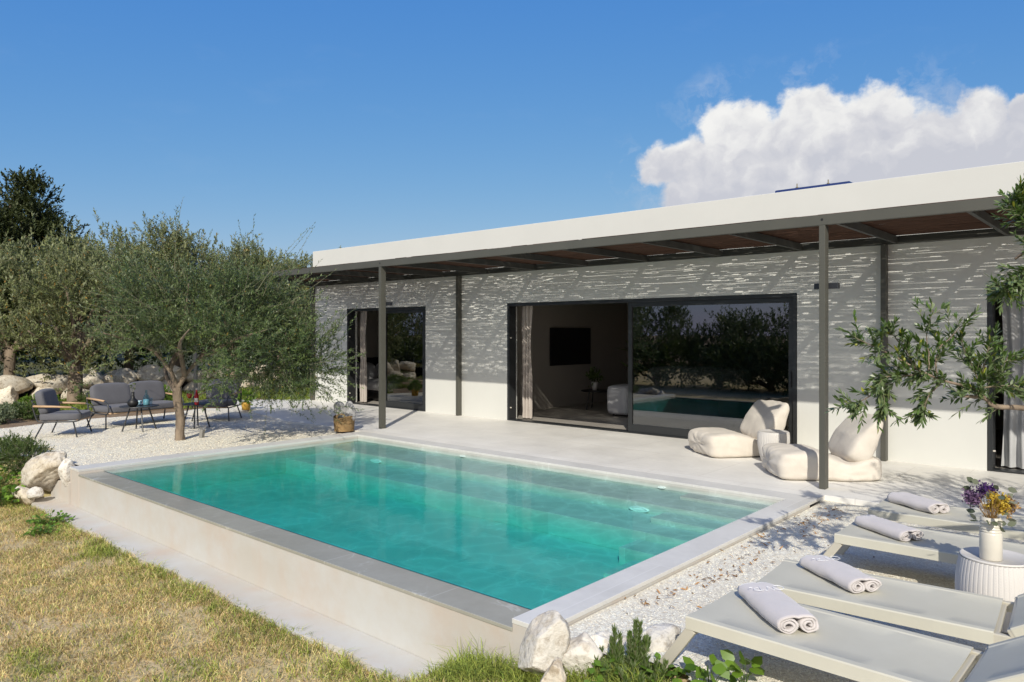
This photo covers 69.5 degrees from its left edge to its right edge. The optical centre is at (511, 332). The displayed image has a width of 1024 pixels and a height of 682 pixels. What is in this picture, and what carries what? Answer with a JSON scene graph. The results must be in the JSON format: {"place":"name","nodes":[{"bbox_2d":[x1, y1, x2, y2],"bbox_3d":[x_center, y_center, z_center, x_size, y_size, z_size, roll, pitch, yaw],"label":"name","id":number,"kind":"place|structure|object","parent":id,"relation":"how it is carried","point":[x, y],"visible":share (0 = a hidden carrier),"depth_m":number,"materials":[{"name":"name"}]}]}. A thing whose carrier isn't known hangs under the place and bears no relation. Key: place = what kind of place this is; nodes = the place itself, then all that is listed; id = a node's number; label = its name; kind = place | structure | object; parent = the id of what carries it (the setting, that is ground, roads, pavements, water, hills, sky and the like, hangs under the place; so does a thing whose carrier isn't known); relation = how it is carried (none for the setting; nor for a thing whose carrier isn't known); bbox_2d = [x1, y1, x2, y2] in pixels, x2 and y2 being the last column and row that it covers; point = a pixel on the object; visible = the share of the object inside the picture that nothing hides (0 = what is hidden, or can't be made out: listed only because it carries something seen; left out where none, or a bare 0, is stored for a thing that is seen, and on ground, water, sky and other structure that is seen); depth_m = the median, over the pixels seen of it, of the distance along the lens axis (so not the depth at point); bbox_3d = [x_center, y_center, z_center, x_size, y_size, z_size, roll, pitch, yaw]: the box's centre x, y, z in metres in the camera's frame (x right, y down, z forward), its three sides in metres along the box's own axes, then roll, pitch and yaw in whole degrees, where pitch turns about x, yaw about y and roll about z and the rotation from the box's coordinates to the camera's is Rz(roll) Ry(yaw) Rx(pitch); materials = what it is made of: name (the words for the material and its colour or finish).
{"place":"outdoors","nodes":[
{"label":"outdoors","id":0,"kind":"place"},
{"bbox_2d":[18,380,206,398],"bbox_3d":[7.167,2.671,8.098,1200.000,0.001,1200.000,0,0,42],"label":"ground","id":1,"kind":"structure","parent":0,"point":[21,395],"depth_m":32.98,"materials":[{"name":"grey stone"}]},
{"bbox_2d":[0,390,307,427],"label":"soil bed","id":2,"kind":"object","parent":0,"point":[17,423],"visible":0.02,"depth_m":15.68,"materials":[{"name":"brown soil"}]},
{"bbox_2d":[0,386,18,403],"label":"boulder","id":3,"kind":"object","parent":2,"relation":"on","point":[9,394],"visible":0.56,"depth_m":18.54,"materials":[{"name":"stone"}]},
{"bbox_2d":[0,375,33,393],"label":"boulder","id":4,"kind":"object","parent":3,"relation":"on","point":[19,384],"visible":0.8,"depth_m":18.77,"materials":[{"name":"stone"}]},
{"bbox_2d":[0,403,19,424],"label":"garden shrub","id":5,"kind":"object","parent":2,"relation":"on","point":[3,413],"visible":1,"depth_m":14.37,"materials":[{"name":"green plant"}]},
{"bbox_2d":[9,401,39,420],"bbox_3d":[-9.843,1.621,15.098,0.989,0.551,0.960,0,0,28],"label":"garden shrub","id":6,"kind":"object","parent":2,"relation":"on","point":[24,412],"visible":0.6,"depth_m":14.92,"materials":[{"name":"green plant"}]},
{"bbox_2d":[17,393,64,403],"bbox_3d":[-10.970,1.629,17.186,0.963,0.547,0.958,0,0,-38],"label":"garden shrub","id":7,"kind":"object","parent":2,"relation":"on","point":[28,399],"visible":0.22,"depth_m":17.02,"materials":[{"name":"green plant"}]},
{"bbox_2d":[30,387,57,394],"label":"boulder","id":8,"kind":"object","parent":2,"relation":"on","point":[35,390],"visible":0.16,"depth_m":19.20,"materials":[{"name":"stone"}]},
{"bbox_2d":[26,374,67,394],"bbox_3d":[-12.262,1.385,19.576,1.045,0.607,0.620,-4,14,-45],"label":"boulder","id":9,"kind":"object","parent":8,"relation":"on","point":[57,381],"visible":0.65,"depth_m":19.41,"materials":[{"name":"stone"}]},
{"bbox_2d":[73,390,90,402],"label":"garden shrub","id":10,"kind":"object","parent":2,"relation":"on","point":[81,397],"visible":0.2,"depth_m":17.84,"materials":[{"name":"green plant"}]},
{"bbox_2d":[0,207,183,401],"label":"olive tree","id":11,"kind":"object","parent":2,"relation":"on","point":[78,352],"visible":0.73,"depth_m":17.73,"materials":[{"name":"green plant"}]},
{"bbox_2d":[6,385,317,418],"bbox_3d":[-8.955,1.711,18.191,5.964,0.160,10.930,0,0,42],"label":"grass strip","id":12,"kind":"object","parent":2,"relation":"on","point":[84,406],"depth_m":19.30,"materials":[{"name":"green plant"}]},
{"bbox_2d":[189,345,197,406],"bbox_3d":[-7.668,0.621,17.891,0.500,2.300,0.500,0,0,42],"label":"parasol pole","id":13,"kind":"object","parent":12,"relation":"on","point":[195,369],"visible":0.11,"depth_m":17.85,"materials":[{"name":"grey metal"}]},
{"bbox_2d":[161,379,181,390],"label":"boulder","id":14,"kind":"object","parent":2,"relation":"on","point":[164,382],"visible":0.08,"depth_m":21.66,"materials":[{"name":"stone"}]},
{"bbox_2d":[137,364,164,380],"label":"boulder","id":15,"kind":"object","parent":14,"relation":"on","point":[148,372],"visible":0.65,"depth_m":21.29,"materials":[{"name":"stone"}]},
{"bbox_2d":[168,365,186,384],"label":"boulder","id":16,"kind":"object","parent":14,"relation":"on","point":[177,371],"visible":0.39,"depth_m":21.83,"materials":[{"name":"stone"}]},
{"bbox_2d":[182,381,206,392],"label":"boulder","id":17,"kind":"object","parent":2,"relation":"on","point":[189,386],"visible":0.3,"depth_m":22.10,"materials":[{"name":"stone"}]},
{"bbox_2d":[186,368,216,382],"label":"boulder","id":18,"kind":"object","parent":17,"relation":"on","point":[190,377],"visible":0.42,"depth_m":22.37,"materials":[{"name":"stone"}]},
{"bbox_2d":[173,229,295,376],"bbox_3d":[-8.865,-0.870,23.016,4.146,4.810,4.056,0,0,42],"label":"olive tree","id":19,"kind":"object","parent":2,"relation":"on","point":[237,248],"visible":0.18,"depth_m":22.50,"materials":[{"name":"green plant"}]},
{"bbox_2d":[224,239,312,387],"bbox_3d":[-7.042,-0.552,22.420,3.583,4.577,3.145,0,0,-22],"label":"olive tree","id":20,"kind":"object","parent":2,"relation":"on","point":[297,263],"visible":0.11,"depth_m":22.25,"materials":[{"name":"green plant"}]},
{"bbox_2d":[0,338,308,376],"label":"garden","id":21,"kind":"object","parent":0,"point":[61,373],"depth_m":29.58,"materials":[{"name":"green plant"}]},
{"bbox_2d":[0,247,74,376],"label":"evergreen shrub","id":22,"kind":"object","parent":21,"relation":"on","point":[19,351],"visible":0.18,"depth_m":19.73,"materials":[{"name":"green plant"}]},
{"bbox_2d":[0,164,90,362],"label":"conifer tree","id":23,"kind":"object","parent":21,"relation":"on","point":[14,205],"visible":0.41,"depth_m":29.32,"materials":[{"name":"green plant"}]},
{"bbox_2d":[0,227,104,381],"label":"olive tree","id":24,"kind":"object","parent":21,"relation":"on","point":[9,354],"visible":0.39,"depth_m":18.99,"materials":[{"name":"green plant"}]},
{"bbox_2d":[0,267,117,374],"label":"evergreen shrub","id":25,"kind":"object","parent":21,"relation":"on","point":[52,343],"visible":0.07,"depth_m":20.70,"materials":[{"name":"green plant"}]},
{"bbox_2d":[29,257,168,373],"bbox_3d":[-12.252,-0.182,21.997,3.996,4.346,4.322,0,0,28],"label":"evergreen shrub","id":26,"kind":"object","parent":21,"relation":"on","point":[119,363],"visible":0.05,"depth_m":21.93,"materials":[{"name":"green plant"}]},
{"bbox_2d":[57,220,204,369],"bbox_3d":[-11.518,-1.042,22.232,3.972,4.755,4.036,0,0,1],"label":"olive tree","id":27,"kind":"object","parent":21,"relation":"on","point":[126,364],"visible":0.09,"depth_m":21.92,"materials":[{"name":"green plant"}]},
{"bbox_2d":[95,269,220,380],"bbox_3d":[-10.917,-0.425,23.074,4.102,3.957,4.155,0,0,-24],"label":"evergreen shrub","id":28,"kind":"object","parent":21,"relation":"on","point":[159,363],"visible":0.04,"depth_m":22.60,"materials":[{"name":"green plant"}]},
{"bbox_2d":[129,205,223,366],"bbox_3d":[-10.085,-1.257,22.620,3.178,5.184,3.781,0,0,42],"label":"olive tree","id":29,"kind":"object","parent":21,"relation":"on","point":[179,238],"visible":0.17,"depth_m":21.97,"materials":[{"name":"green plant"}]},
{"bbox_2d":[140,276,261,368],"bbox_3d":[-10.193,-0.230,24.191,4.252,4.042,4.213,0,0,22],"label":"evergreen shrub","id":30,"kind":"object","parent":21,"relation":"on","point":[192,354],"depth_m":24.02,"materials":[{"name":"green plant"}]},
{"bbox_2d":[0,408,351,465],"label":"gravel","id":31,"kind":"structure","parent":0,"point":[235,412],"depth_m":12.72,"materials":[{"name":"white gravel"}]},
{"bbox_2d":[31,388,94,438],"bbox_3d":[-7.682,1.354,12.665,0.769,0.804,0.765,0,0,-13],"label":"armchair","id":32,"kind":"object","parent":31,"relation":"on","point":[48,406],"visible":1,"depth_m":12.39,"materials":[{"name":"grey fabric"}]},
{"bbox_2d":[86,380,183,428],"bbox_3d":[-7.235,1.355,14.225,0.769,0.803,1.565,0,0,32],"label":"garden sofa","id":33,"kind":"object","parent":31,"relation":"on","point":[109,398],"visible":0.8,"depth_m":14.11,"materials":[{"name":"grey fabric"}]},
{"bbox_2d":[119,404,158,431],"bbox_3d":[-6.692,1.533,13.260,0.650,0.444,0.650,0,0,7],"label":"coffee table","id":34,"kind":"object","parent":31,"relation":"on","point":[149,406],"visible":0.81,"depth_m":13.13,"materials":[{"name":"grey metal"}]},
{"bbox_2d":[127,383,138,406],"bbox_3d":[-6.717,1.099,13.082,0.184,0.424,0.184,0,0,42],"label":"vase","id":35,"kind":"object","parent":34,"relation":"on","point":[132,401],"visible":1,"depth_m":13.04,"materials":[{"name":"grey ceramic"}]},
{"bbox_2d":[183,402,211,428],"bbox_3d":[-5.853,1.533,13.680,0.540,0.443,0.540,0,0,30],"label":"coffee table","id":36,"kind":"object","parent":31,"relation":"on","point":[192,404],"visible":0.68,"depth_m":13.67,"materials":[{"name":"grey metal"}]},
{"bbox_2d":[65,197,365,440],"bbox_3d":[-4.944,-0.084,12.103,4.539,4.123,4.513,0,0,42],"label":"olive tree","id":37,"kind":"object","parent":31,"relation":"on","point":[232,277],"visible":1,"depth_m":11.76,"materials":[{"name":"green plant"}]},
{"bbox_2d":[191,379,241,420],"bbox_3d":[-5.961,1.354,14.931,0.765,0.804,0.769,0,0,2],"label":"armchair","id":38,"kind":"object","parent":31,"relation":"on","point":[227,401],"visible":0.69,"depth_m":15.08,"materials":[{"name":"grey fabric"}]},
{"bbox_2d":[0,448,690,681],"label":"lawn","id":39,"kind":"structure","parent":0,"point":[192,623],"depth_m":5.48,"materials":[{"name":"plant"}]},
{"bbox_2d":[0,465,21,494],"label":"leafy plant","id":40,"kind":"object","parent":39,"relation":"on","point":[8,477],"visible":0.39,"depth_m":9.94,"materials":[{"name":"green plant"}]},
{"bbox_2d":[0,484,24,505],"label":"leafy plant","id":41,"kind":"object","parent":39,"relation":"on","point":[8,497],"visible":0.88,"depth_m":9.57,"materials":[{"name":"green plant"}]},
{"bbox_2d":[0,429,39,465],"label":"rosemary bush","id":42,"kind":"object","parent":39,"relation":"on","point":[9,439],"visible":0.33,"depth_m":10.84,"materials":[{"name":"green plant"}]},
{"bbox_2d":[12,486,34,504],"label":"rock","id":43,"kind":"object","parent":39,"relation":"on","point":[20,494],"visible":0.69,"depth_m":9.57,"materials":[{"name":"stone"}]},
{"bbox_2d":[0,435,54,475],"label":"rosemary bush","id":44,"kind":"object","parent":39,"relation":"on","point":[14,453],"visible":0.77,"depth_m":10.14,"materials":[{"name":"green plant"}]},
{"bbox_2d":[23,523,59,535],"bbox_3d":[-5.231,2.194,8.205,0.363,0.113,0.333,0,0,42],"label":"leafy plant","id":45,"kind":"object","parent":39,"relation":"on","point":[33,532],"visible":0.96,"depth_m":8.19,"materials":[{"name":"green plant"}]},
{"bbox_2d":[21,450,66,490],"bbox_3d":[-6.188,1.851,9.873,0.950,0.532,0.548,-28,-1,31],"label":"rock","id":46,"kind":"object","parent":39,"relation":"on","point":[41,470],"visible":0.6,"depth_m":9.67,"materials":[{"name":"stone"}]},
{"bbox_2d":[25,510,74,526],"bbox_3d":[-5.392,2.165,8.620,0.497,0.156,0.477,0,0,42],"label":"leafy plant","id":47,"kind":"object","parent":39,"relation":"on","point":[43,522],"visible":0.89,"depth_m":8.61,"materials":[{"name":"green plant"}]},
{"bbox_2d":[33,514,675,681],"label":"grass tufts","id":48,"kind":"object","parent":39,"relation":"on","point":[471,664],"visible":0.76,"depth_m":4.32,"materials":[{"name":"green plant"}]},
{"bbox_2d":[518,610,569,674],"bbox_3d":[0.180,1.768,4.137,0.262,0.471,0.283,22,19,12],"label":"rock","id":49,"kind":"object","parent":39,"relation":"on","point":[545,643],"visible":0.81,"depth_m":4.04,"materials":[{"name":"white stone"}]},
{"bbox_2d":[540,657,566,681],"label":"rock","id":50,"kind":"object","parent":39,"relation":"on","point":[554,671],"visible":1,"depth_m":3.90,"materials":[{"name":"stone"}]},
{"bbox_2d":[562,632,602,677],"bbox_3d":[0.378,1.810,4.135,0.261,0.302,0.241,19,19,23],"label":"rock","id":51,"kind":"object","parent":39,"relation":"on","point":[582,649],"visible":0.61,"depth_m":4.03,"materials":[{"name":"white stone"}]},
{"bbox_2d":[584,658,636,681],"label":"leafy plant","id":52,"kind":"object","parent":39,"relation":"on","point":[592,671],"visible":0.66,"depth_m":3.91,"materials":[{"name":"green plant"}]},
{"bbox_2d":[594,617,668,681],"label":"rosemary bush","id":53,"kind":"object","parent":39,"relation":"on","point":[637,647],"visible":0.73,"depth_m":3.94,"materials":[{"name":"green plant"}]},
{"bbox_2d":[640,652,690,681],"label":"leafy plant","id":54,"kind":"object","parent":39,"relation":"on","point":[679,671],"visible":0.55,"depth_m":3.85,"materials":[{"name":"green plant"}]},
{"bbox_2d":[357,357,378,399],"bbox_3d":[-3.038,1.193,19.200,2.100,1.050,1.700,0,0,42],"label":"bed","id":55,"kind":"object","parent":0,"point":[372,378],"visible":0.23,"depth_m":19.15,"materials":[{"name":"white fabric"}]},
{"bbox_2d":[31,431,819,681],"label":"swimming pool","id":56,"kind":"structure","parent":0,"point":[379,553],"depth_m":7.61,"materials":[{"name":"liquid"}]},
{"bbox_2d":[26,486,43,498],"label":"rock","id":57,"kind":"object","parent":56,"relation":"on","point":[34,492],"visible":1,"depth_m":9.54,"materials":[{"name":"white stone"}]},
{"bbox_2d":[58,458,75,486],"bbox_3d":[-5.753,1.808,9.578,0.160,0.371,0.244,7,9,30],"label":"rock","id":58,"kind":"object","parent":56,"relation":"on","point":[66,464],"visible":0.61,"depth_m":9.50,"materials":[{"name":"white stone"}]},
{"bbox_2d":[0,0,1023,333],"label":"sky","id":59,"kind":"structure","parent":0,"point":[359,122],"materials":[{"name":"blue"}]},
{"bbox_2d":[228,399,1023,515],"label":"terrace","id":60,"kind":"structure","parent":0,"point":[670,456],"depth_m":10.43,"materials":[{"name":"tile"}]},
{"bbox_2d":[237,389,258,409],"bbox_3d":[-5.950,1.485,16.468,0.516,0.472,0.529,0,0,42],"label":"flower pot","id":61,"kind":"object","parent":60,"relation":"on","point":[245,404],"visible":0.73,"depth_m":16.41,"materials":[{"name":"yellow ceramic"}]},
{"bbox_2d":[333,413,354,431],"bbox_3d":[-2.948,1.557,12.965,0.380,0.328,0.417,0,0,42],"label":"basket","id":62,"kind":"object","parent":60,"relation":"on","point":[347,421],"visible":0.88,"depth_m":12.81,"materials":[{"name":"wicker"}]},
{"bbox_2d":[333,401,344,418],"bbox_3d":[-3.010,1.411,12.999,0.263,0.406,0.200,0,0,19],"label":"rolled cloth","id":63,"kind":"object","parent":62,"relation":"in","point":[338,404],"visible":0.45,"depth_m":12.93,"materials":[{"name":"white fabric"}]},
{"bbox_2d":[344,401,355,420],"bbox_3d":[-2.855,1.406,12.965,0.198,0.419,0.223,0,0,-31],"label":"rolled cloth","id":64,"kind":"object","parent":62,"relation":"in","point":[350,412],"visible":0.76,"depth_m":12.88,"materials":[{"name":"white fabric"}]},
{"bbox_2d":[253,196,1023,489],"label":"pergola","id":65,"kind":"object","parent":60,"relation":"on","point":[885,227],"visible":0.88,"depth_m":10.13,"materials":[{"name":"grey paint"}]},
{"bbox_2d":[313,161,1023,473],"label":"villa","id":66,"kind":"object","parent":60,"relation":"on","point":[727,342],"visible":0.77,"depth_m":11.88,"materials":[{"name":"concrete"}]},
{"bbox_2d":[360,311,366,401],"bbox_3d":[-3.649,0.571,18.124,0.250,2.240,0.135,0,0,42],"label":"curtain","id":67,"kind":"object","parent":66,"relation":"hanging from","point":[363,361],"visible":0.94,"depth_m":18.08,"materials":[{"name":"fabric"}]},
{"bbox_2d":[347,306,425,410],"bbox_3d":[-2.891,0.571,17.130,2.840,2.292,0.206,0,0,42],"label":"sliding door","id":68,"kind":"structure","parent":66,"relation":"in","point":[405,326],"depth_m":16.71,"materials":[{"name":"glass"}]},
{"bbox_2d":[522,306,532,418],"bbox_3d":[0.299,0.571,14.656,0.260,2.240,0.135,0,0,42],"label":"curtain","id":69,"kind":"object","parent":66,"relation":"hanging from","point":[526,360],"visible":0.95,"depth_m":14.63,"materials":[{"name":"fabric"}]},
{"bbox_2d":[550,328,590,365],"bbox_3d":[1.376,0.321,17.404,0.049,0.870,1.580,0,0,42],"label":"television","id":70,"kind":"object","parent":66,"relation":"attached to","point":[570,346],"visible":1,"depth_m":17.37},
{"bbox_2d":[581,389,606,409],"bbox_3d":[1.901,1.507,16.632,0.690,0.428,0.690,0,0,42],"label":"side table","id":71,"kind":"object","parent":66,"relation":"on","point":[592,391],"visible":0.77,"depth_m":16.52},
{"bbox_2d":[586,366,603,389],"bbox_3d":[1.864,1.010,16.637,0.443,0.563,0.518,0,0,-18],"label":"potted plant","id":72,"kind":"object","parent":71,"relation":"on","point":[592,375],"visible":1,"depth_m":16.58,"materials":[{"name":"green plant"}]},
{"bbox_2d":[607,384,627,415],"bbox_3d":[3.359,1.195,14.650,2.890,1.046,1.065,0,0,42],"label":"sofa","id":73,"kind":"object","parent":66,"relation":"in","point":[617,399],"visible":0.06,"depth_m":15.03,"materials":[{"name":"white fabric"}]},
{"bbox_2d":[507,293,796,443],"bbox_3d":[2.093,0.571,12.718,5.668,2.292,0.206,0,0,42],"label":"sliding door","id":74,"kind":"structure","parent":66,"relation":"in","point":[694,362],"depth_m":11.83,"materials":[{"name":"glass"}]},
{"bbox_2d":[775,179,851,192],"bbox_3d":[5.413,-2.051,12.513,1.170,0.735,1.912,0,0,42],"label":"solar panel","id":75,"kind":"object","parent":66,"relation":"on","point":[815,186],"visible":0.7,"depth_m":11.77,"materials":[{"name":"blue glass"}]},
{"bbox_2d":[814,283,839,289],"bbox_3d":[3.507,-0.519,8.227,0.260,0.100,0.075,0,0,42],"label":"outdoor lamp","id":76,"kind":"object","parent":66,"relation":"attached to","point":[832,286],"visible":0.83,"depth_m":8.16,"materials":[{"name":"black metal"}]},
{"bbox_2d":[987,286,1023,473],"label":"sliding door","id":77,"kind":"structure","parent":66,"relation":"in","point":[991,450],"depth_m":9.18,"materials":[{"name":"metal"}]},
{"bbox_2d":[1001,291,1023,468],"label":"curtain","id":78,"kind":"object","parent":66,"relation":"hanging from","point":[1013,422],"visible":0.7,"depth_m":9.26,"materials":[{"name":"white fabric"}]},
{"bbox_2d":[688,400,788,457],"bbox_3d":[3.232,1.347,10.553,1.260,0.738,0.884,0,0,-11],"label":"bean bag lounger","id":79,"kind":"object","parent":60,"relation":"on","point":[716,442],"visible":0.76,"depth_m":10.27,"materials":[{"name":"beige fabric"}]},
{"bbox_2d":[757,429,789,460],"bbox_3d":[3.487,1.516,9.846,0.414,0.409,0.414,0,0,42],"label":"drum table","id":80,"kind":"object","parent":60,"relation":"on","point":[765,436],"visible":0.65,"depth_m":9.72,"materials":[{"name":"white plastic"}]},
{"bbox_2d":[762,414,882,481],"bbox_3d":[3.721,1.345,8.927,1.264,0.741,0.879,0,0,3],"label":"bean bag lounger","id":81,"kind":"object","parent":60,"relation":"on","point":[851,458],"visible":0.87,"depth_m":8.55,"materials":[{"name":"beige fabric"}]},
{"bbox_2d":[569,500,1023,681],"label":"gravel","id":82,"kind":"structure","parent":0,"point":[765,562],"depth_m":5.28,"materials":[{"name":"white gravel"}]},
{"bbox_2d":[590,631,627,657],"bbox_3d":[0.547,1.848,4.207,0.358,0.271,0.234,6,-2,-16],"label":"rock","id":83,"kind":"object","parent":82,"relation":"on","point":[600,638],"visible":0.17,"depth_m":4.17,"materials":[{"name":"white stone"}]},
{"bbox_2d":[641,623,680,661],"bbox_3d":[0.872,1.818,4.233,0.352,0.292,0.223,14,-7,-32],"label":"rock","id":84,"kind":"object","parent":82,"relation":"on","point":[663,636],"visible":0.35,"depth_m":4.17,"materials":[{"name":"white stone"}]},
{"bbox_2d":[682,654,736,681],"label":"leafy plant","id":85,"kind":"object","parent":82,"relation":"on","point":[719,667],"visible":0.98,"depth_m":3.74,"materials":[{"name":"green plant"}]},
{"bbox_2d":[720,649,764,681],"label":"leafy plant","id":86,"kind":"object","parent":82,"relation":"on","point":[755,661],"visible":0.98,"depth_m":3.73,"materials":[{"name":"green plant"}]},
{"bbox_2d":[625,507,873,613],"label":"fallen leaves","id":87,"kind":"object","parent":82,"relation":"on","point":[736,575],"visible":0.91,"depth_m":5.73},
{"bbox_2d":[659,588,1023,681],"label":"sun lounger","id":88,"kind":"object","parent":82,"relation":"on","point":[854,648],"visible":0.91,"depth_m":3.47,"materials":[{"name":"beige metal"}]},
{"bbox_2d":[737,582,818,634],"bbox_3d":[1.383,1.427,3.864,0.225,0.100,0.513,0,0,-5],"label":"towel","id":89,"kind":"object","parent":88,"relation":"on","point":[775,607],"visible":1,"depth_m":3.75,"materials":[{"name":"white fabric"}]},
{"bbox_2d":[756,559,1023,644],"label":"sun lounger","id":90,"kind":"object","parent":82,"relation":"on","point":[975,617],"visible":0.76,"depth_m":4.04,"materials":[{"name":"beige metal"}]},
{"bbox_2d":[799,555,881,592],"bbox_3d":[1.951,1.431,4.415,0.209,0.092,0.499,0,0,-12],"label":"towel","id":91,"kind":"object","parent":90,"relation":"on","point":[847,577],"visible":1,"depth_m":4.32,"materials":[{"name":"white fabric"}]},
{"bbox_2d":[823,522,1023,563],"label":"sun lounger","id":92,"kind":"object","parent":82,"relation":"on","point":[941,546],"visible":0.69,"depth_m":5.22,"materials":[{"name":"beige metal"}]},
{"bbox_2d":[854,514,923,540],"bbox_3d":[2.770,1.435,5.445,0.211,0.085,0.479,0,0,-15],"label":"towel","id":93,"kind":"object","parent":92,"relation":"on","point":[894,530],"visible":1,"depth_m":5.35,"materials":[{"name":"white fabric"}]},
{"bbox_2d":[825,175,1023,433],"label":"olive tree","id":94,"kind":"object","parent":82,"relation":"on","point":[880,391],"visible":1,"depth_m":4.29,"materials":[{"name":"green plant"}]},
{"bbox_2d":[868,498,1023,540],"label":"sun lounger","id":95,"kind":"object","parent":82,"relation":"on","point":[957,518],"visible":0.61,"depth_m":5.92,"materials":[{"name":"beige metal"}]},
{"bbox_2d":[887,492,949,513],"bbox_3d":[3.427,1.432,6.241,0.211,0.091,0.489,0,0,-14],"label":"towel","id":96,"kind":"object","parent":95,"relation":"on","point":[919,503],"visible":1,"depth_m":6.15,"materials":[{"name":"white fabric"}]},
{"bbox_2d":[955,547,1023,632],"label":"drum table","id":97,"kind":"object","parent":82,"relation":"on","point":[977,574],"visible":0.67,"depth_m":4.38,"materials":[{"name":"white plastic"}]},
{"bbox_2d":[979,515,1002,561],"bbox_3d":[2.894,1.239,4.462,0.120,0.256,0.120,0,0,42],"label":"vase","id":98,"kind":"object","parent":97,"relation":"on","point":[991,542],"visible":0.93,"depth_m":4.42,"materials":[{"name":"white ceramic"}]},
{"bbox_2d":[961,477,1021,531],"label":"dried flowers","id":99,"kind":"object","parent":98,"relation":"in","point":[1002,504],"visible":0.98,"depth_m":4.45,"materials":[{"name":"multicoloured plant"}]},
{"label":"boulder","id":100,"kind":"object","parent":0,"visible":0},
{"bbox_2d":[83,367,105,388],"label":"boulder","id":101,"kind":"object","parent":100,"relation":"on","point":[97,379],"visible":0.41,"depth_m":20.10,"materials":[{"name":"stone"}]},
{"bbox_2d":[103,368,137,383],"bbox_3d":[-11.098,1.280,20.824,0.536,0.534,1.020,9,11,36],"label":"boulder","id":102,"kind":"object","parent":100,"relation":"on","point":[126,375],"visible":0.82,"depth_m":20.68,"materials":[{"name":"stone"}]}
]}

